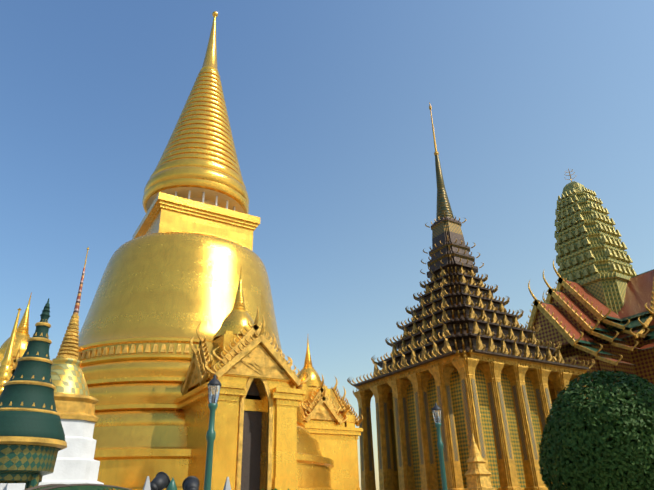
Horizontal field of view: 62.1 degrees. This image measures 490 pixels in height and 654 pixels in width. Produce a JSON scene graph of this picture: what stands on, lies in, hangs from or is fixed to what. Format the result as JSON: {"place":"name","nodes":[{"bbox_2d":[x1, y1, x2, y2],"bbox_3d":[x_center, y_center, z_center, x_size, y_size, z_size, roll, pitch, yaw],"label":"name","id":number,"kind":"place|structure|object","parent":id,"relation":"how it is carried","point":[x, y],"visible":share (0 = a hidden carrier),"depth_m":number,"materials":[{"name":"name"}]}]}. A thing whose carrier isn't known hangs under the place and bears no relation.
{"place":"outdoors","nodes":[
{"label":"outdoors","id":0,"kind":"place"},
{"bbox_2d":[0,292,31,356],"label":"golden spire","id":1,"kind":"structure","parent":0,"point":[22,335],"depth_m":30.21,"materials":[{"name":"gold metal"}]},
{"bbox_2d":[12,342,20,374],"bbox_3d":[-17.764,9.033,28.508,5.099,8.400,5.117,14,-30,-28],"label":"chedi portico ornament","id":2,"kind":"object","parent":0,"point":[15,363],"visible":0.08,"depth_m":28.38,"materials":[{"name":"gold metal"}]},
{"bbox_2d":[0,0,653,489],"label":"sky","id":3,"kind":"structure","parent":0,"point":[327,101],"materials":[{"name":"blue"}]},
{"bbox_2d":[392,369,551,489],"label":"wall panels","id":4,"kind":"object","parent":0,"point":[456,394],"depth_m":41.29,"materials":[{"name":"gold metal"}]},
{"label":"ground","id":5,"kind":"structure","parent":0,"visible":0},
{"bbox_2d":[0,445,58,489],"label":"patterned spire base","id":6,"kind":"object","parent":5,"relation":"on","point":[30,466],"visible":1,"depth_m":8.48,"materials":[{"name":"green tile"}]},
{"bbox_2d":[0,299,64,449],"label":"tiered spire","id":7,"kind":"structure","parent":6,"relation":"on","point":[30,424],"depth_m":8.99,"materials":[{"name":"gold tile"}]},
{"bbox_2d":[0,319,66,450],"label":"gold trim rings","id":8,"kind":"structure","parent":7,"relation":"attached to","point":[50,442],"depth_m":8.87,"materials":[{"name":"gold metal"}]},
{"bbox_2d":[25,483,131,489],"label":"umbrella","id":9,"kind":"object","parent":5,"relation":"on","point":[54,486],"depth_m":2.49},
{"bbox_2d":[143,476,150,489],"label":"balustrade post","id":10,"kind":"object","parent":5,"relation":"on","point":[147,485],"visible":1,"depth_m":3.84,"materials":[{"name":"grey stone"}]},
{"bbox_2d":[166,478,176,489],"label":"finial","id":11,"kind":"object","parent":5,"relation":"on","point":[172,485],"visible":1,"depth_m":4.76,"materials":[{"name":"teal metal"}]},
{"bbox_2d":[150,472,199,489],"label":"globe lamps","id":12,"kind":"object","parent":11,"relation":"attached to","point":[160,481],"visible":0.88,"depth_m":4.86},
{"bbox_2d":[204,385,219,489],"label":"lamp post","id":13,"kind":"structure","parent":5,"relation":"on","point":[210,435],"depth_m":8.17,"materials":[{"name":"teal metal"}]},
{"bbox_2d":[207,374,220,402],"bbox_3d":[-1.772,2.250,8.523,0.224,0.471,0.224,14,-30,-28],"label":"lamp post cap","id":14,"kind":"object","parent":13,"relation":"attached to","point":[214,381],"visible":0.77,"depth_m":8.49,"materials":[{"name":"grey metal"}]},
{"bbox_2d":[223,477,230,489],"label":"balustrade post","id":15,"kind":"object","parent":5,"relation":"on","point":[227,486],"visible":1,"depth_m":4.52,"materials":[{"name":"grey stone"}]},
{"bbox_2d":[432,410,446,489],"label":"lamp post","id":16,"kind":"object","parent":5,"relation":"on","point":[440,446],"depth_m":11.88,"materials":[{"name":"teal metal"}]},
{"bbox_2d":[432,402,440,422],"bbox_3d":[2.477,3.775,12.253,0.224,0.471,0.224,14,-30,-28],"label":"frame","id":17,"kind":"object","parent":16,"relation":"attached to","point":[436,407],"visible":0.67,"depth_m":12.21,"materials":[{"name":"grey metal"}]},
{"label":"terrace paving","id":18,"kind":"structure","parent":0,"visible":0},
{"bbox_2d":[0,308,20,394],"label":"spire","id":19,"kind":"structure","parent":18,"relation":"on","point":[6,364],"depth_m":17.07,"materials":[{"name":"gold leaf"}]},
{"bbox_2d":[0,419,103,489],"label":"stupa base","id":20,"kind":"object","parent":18,"relation":"on","point":[76,463],"visible":0.54,"depth_m":13.60,"materials":[{"name":"white paint"}]},
{"bbox_2d":[54,247,98,422],"bbox_3d":[-7.329,2.410,15.661,1.960,5.250,1.960,14,-30,-28],"label":"stupa","id":21,"kind":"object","parent":20,"relation":"on","point":[76,406],"visible":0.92,"depth_m":14.42,"materials":[{"name":"gold metal"}]},
{"bbox_2d":[51,358,88,395],"bbox_3d":[-7.297,3.708,15.030,1.520,1.050,1.520,14,-30,-28],"label":"stupa bell","id":22,"kind":"object","parent":21,"relation":"attached to","point":[67,376],"visible":0.69,"depth_m":14.67,"materials":[{"name":"gold metal"}]},
{"bbox_2d":[73,267,84,313],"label":"spire","id":23,"kind":"structure","parent":21,"relation":"attached to","point":[76,307],"depth_m":16.07,"materials":[{"name":"multicoloured"}]},
{"bbox_2d":[78,11,334,489],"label":"golden chedi","id":24,"kind":"structure","parent":18,"relation":"on","point":[174,267],"depth_m":31.18,"materials":[{"name":"gold metal"}]},
{"bbox_2d":[0,354,20,361],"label":"ornament","id":25,"kind":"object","parent":24,"relation":"attached to","point":[1,357],"depth_m":29.01,"materials":[{"name":"gold metal"}]},
{"bbox_2d":[78,344,196,359],"bbox_3d":[-9.312,8.405,34.507,14.040,0.440,14.042,14,-30,-28],"label":"decorative frieze","id":26,"kind":"object","parent":24,"relation":"attached to","point":[132,350],"visible":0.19,"depth_m":28.37,"materials":[{"name":"gold metal"}]},
{"bbox_2d":[146,187,243,212],"bbox_3d":[-9.562,-1.843,39.484,7.000,1.190,7.000,14,-30,-28],"label":"recessed spire neck","id":27,"kind":"object","parent":24,"relation":"on","point":[197,194],"visible":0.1,"depth_m":37.80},
{"bbox_2d":[175,190,234,210],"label":"small columns","id":28,"kind":"structure","parent":27,"relation":"attached to","point":[203,196],"depth_m":37.17,"materials":[{"name":"white"}]},
{"bbox_2d":[174,329,305,489],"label":"entrance portico","id":29,"kind":"structure","parent":24,"relation":"attached to","point":[192,403],"depth_m":23.60,"materials":[{"name":"gold metal"}]},
{"bbox_2d":[213,270,253,340],"bbox_3d":[-4.566,2.984,28.279,2.400,4.100,2.400,14,-30,-28],"label":"small stupa","id":30,"kind":"object","parent":29,"relation":"on","point":[237,319],"visible":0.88,"depth_m":27.22,"materials":[{"name":"gold metal"}]},
{"bbox_2d":[181,306,309,489],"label":"chedi portico ornament","id":31,"kind":"object","parent":29,"relation":"attached to","point":[258,361],"visible":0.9,"depth_m":24.57,"materials":[{"name":"gold metal"}]},
{"bbox_2d":[241,382,261,489],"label":"doorway","id":32,"kind":"structure","parent":29,"relation":"attached to","point":[251,456],"depth_m":23.78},
{"bbox_2d":[296,384,362,489],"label":"portico","id":33,"kind":"structure","parent":24,"relation":"attached to","point":[337,442],"depth_m":36.17,"materials":[{"name":"gold metal"}]},
{"bbox_2d":[297,338,323,386],"bbox_3d":[-1.388,8.497,39.789,2.400,4.100,2.400,14,-30,-28],"label":"stupa","id":34,"kind":"object","parent":33,"relation":"on","point":[314,379],"visible":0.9,"depth_m":38.79,"materials":[{"name":"gold metal"}]},
{"bbox_2d":[301,373,362,425],"bbox_3d":[-0.728,13.172,37.886,5.099,8.400,5.117,14,-30,-28],"label":"gable ornament","id":35,"kind":"object","parent":33,"relation":"attached to","point":[323,409],"visible":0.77,"depth_m":36.82,"materials":[{"name":"gold metal"}]},
{"bbox_2d":[353,102,588,489],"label":"temple building","id":36,"kind":"structure","parent":18,"relation":"on","point":[555,379],"depth_m":40.71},
{"bbox_2d":[435,155,453,220],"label":"spire","id":37,"kind":"structure","parent":36,"relation":"attached to","point":[443,205],"depth_m":54.86,"materials":[{"name":"gold metal"}]},
{"bbox_2d":[359,379,580,470],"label":"columns","id":38,"kind":"structure","parent":36,"relation":"attached to","point":[452,425],"depth_m":40.14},
{"bbox_2d":[347,212,594,386],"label":"roof ornaments","id":39,"kind":"object","parent":36,"relation":"attached to","point":[492,347],"visible":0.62,"depth_m":45.92},
{"bbox_2d":[354,217,588,385],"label":"mondop roof tiers","id":40,"kind":"object","parent":36,"relation":"attached to","point":[442,228],"visible":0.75,"depth_m":46.95,"materials":[{"name":"brown"}]},
{"bbox_2d":[464,434,494,489],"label":"small spire","id":41,"kind":"structure","parent":18,"relation":"on","point":[477,474],"depth_m":33.58,"materials":[{"name":"gold metal"}]},
{"bbox_2d":[526,168,653,364],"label":"roof ornaments","id":42,"kind":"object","parent":18,"relation":"on","point":[537,305],"depth_m":55.12},
{"bbox_2d":[533,286,653,394],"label":"temple building","id":43,"kind":"structure","parent":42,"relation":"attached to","point":[642,361],"depth_m":54.95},
{"bbox_2d":[540,269,653,364],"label":"green roof tiles","id":44,"kind":"object","parent":42,"relation":"attached to","point":[634,324],"visible":0.08,"depth_m":54.65,"materials":[{"name":"tile"}]},
{"bbox_2d":[541,270,653,363],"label":"red roof tiles","id":45,"kind":"object","parent":42,"relation":"attached to","point":[639,290],"visible":0.21,"depth_m":57.28,"materials":[{"name":"red tile"}]},
{"bbox_2d":[556,181,649,351],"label":"prang tower","id":46,"kind":"structure","parent":42,"relation":"attached to","point":[605,286],"depth_m":62.97,"materials":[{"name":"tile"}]},
{"bbox_2d":[554,187,636,281],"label":"tower ornaments","id":47,"kind":"object","parent":46,"relation":"attached to","point":[617,255],"visible":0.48,"depth_m":64.59},
{"bbox_2d":[538,369,653,489],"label":"topiary tree","id":48,"kind":"object","parent":18,"relation":"on","point":[601,438],"visible":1,"depth_m":10.12,"materials":[{"name":"green plant"}]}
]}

